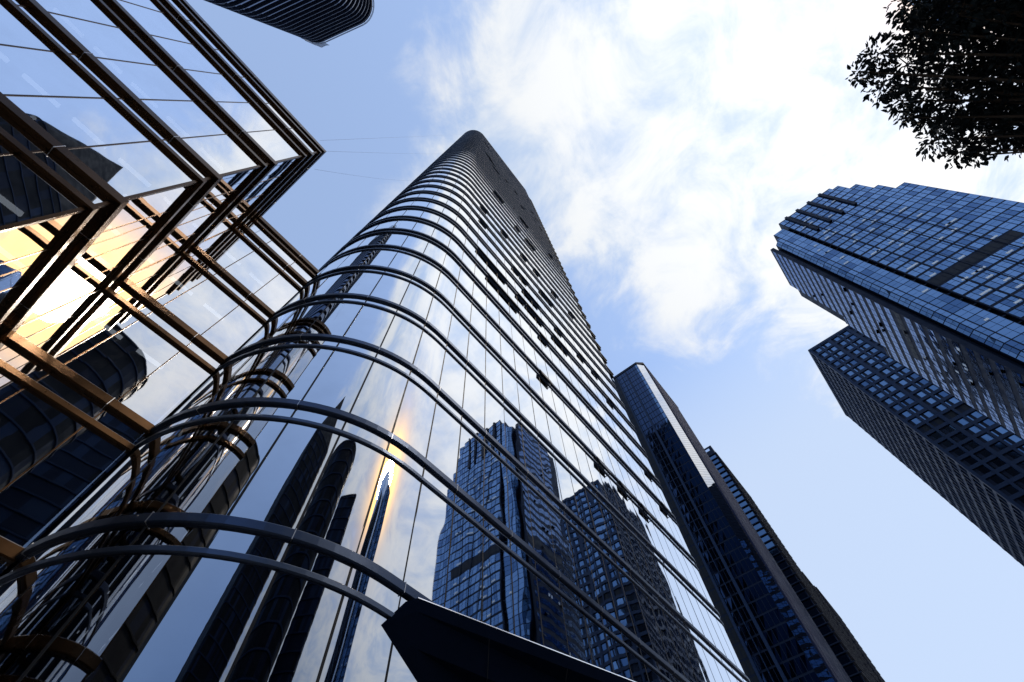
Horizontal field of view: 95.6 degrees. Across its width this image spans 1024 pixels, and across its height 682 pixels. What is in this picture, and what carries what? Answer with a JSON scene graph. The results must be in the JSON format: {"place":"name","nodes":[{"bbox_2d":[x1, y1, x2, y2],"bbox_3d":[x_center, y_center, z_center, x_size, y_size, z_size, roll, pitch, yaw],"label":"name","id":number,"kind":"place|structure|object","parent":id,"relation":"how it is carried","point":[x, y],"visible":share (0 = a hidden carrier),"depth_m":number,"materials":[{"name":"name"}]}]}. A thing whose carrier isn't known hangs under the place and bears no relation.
{"place":"outdoors","nodes":[
{"label":"outdoors","id":0,"kind":"place"},
{"bbox_2d":[186,0,1023,681],"label":"sky","id":1,"kind":"structure","parent":0,"point":[661,149],"materials":[{"name":"blue"}]},
{"label":"ground","id":2,"kind":"structure","parent":0,"visible":0},
{"bbox_2d":[0,0,326,573],"bbox_3d":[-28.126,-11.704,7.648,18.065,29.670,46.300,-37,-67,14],"label":"glass podium building","id":3,"kind":"structure","parent":2,"relation":"on","point":[159,159],"depth_m":13.72,"materials":[{"name":"metal"}]},
{"bbox_2d":[204,0,373,47],"bbox_3d":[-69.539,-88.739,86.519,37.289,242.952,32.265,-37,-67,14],"label":"banded tower","id":4,"kind":"structure","parent":2,"relation":"on","point":[319,23],"depth_m":158.80,"materials":[{"name":"black glass"}]},
{"bbox_2d":[0,130,749,681],"bbox_3d":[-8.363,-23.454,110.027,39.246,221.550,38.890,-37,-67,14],"label":"glass tower","id":5,"kind":"structure","parent":2,"relation":"on","point":[396,438],"depth_m":14.57,"materials":[{"name":"glass"}]},
{"bbox_2d":[613,362,851,681],"bbox_3d":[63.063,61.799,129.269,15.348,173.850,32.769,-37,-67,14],"label":"chamfered tower","id":6,"kind":"structure","parent":2,"relation":"on","point":[773,632],"depth_m":118.32,"materials":[{"name":"blue glass"}]},
{"bbox_2d":[704,446,875,681],"bbox_3d":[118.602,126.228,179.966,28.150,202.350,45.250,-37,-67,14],"label":"ledged tower","id":7,"kind":"structure","parent":2,"relation":"on","point":[847,657],"depth_m":190.83,"materials":[{"name":"blue glass"}]},
{"bbox_2d":[801,571,879,681],"bbox_3d":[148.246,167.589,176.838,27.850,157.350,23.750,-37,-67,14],"label":"slim tower","id":8,"kind":"structure","parent":2,"relation":"on","point":[873,675],"depth_m":216.82,"materials":[{"name":"black glass"}]},
{"bbox_2d":[814,586,884,681],"bbox_3d":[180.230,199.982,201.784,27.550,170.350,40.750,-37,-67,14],"label":"tower","id":9,"kind":"structure","parent":2,"relation":"on","point":[861,651],"depth_m":250.21,"materials":[{"name":"black glass"}]},
{"bbox_2d":[771,182,1023,438],"bbox_3d":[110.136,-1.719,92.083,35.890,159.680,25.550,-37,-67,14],"label":"stepped tower","id":10,"kind":"structure","parent":2,"relation":"on","point":[926,282],"depth_m":110.65,"materials":[{"name":"blue glass"}]},
{"bbox_2d":[808,325,1023,565],"bbox_3d":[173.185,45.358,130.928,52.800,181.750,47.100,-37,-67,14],"label":"grid tower","id":11,"kind":"structure","parent":2,"relation":"on","point":[964,459],"depth_m":160.92,"materials":[{"name":"blue glass"}]},
{"bbox_2d":[845,0,1023,169],"bbox_3d":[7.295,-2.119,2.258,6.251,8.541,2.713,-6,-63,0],"label":"broadleaf tree","id":12,"kind":"object","parent":2,"relation":"on","point":[957,24],"visible":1,"depth_m":5.33,"materials":[{"name":"green plant"}]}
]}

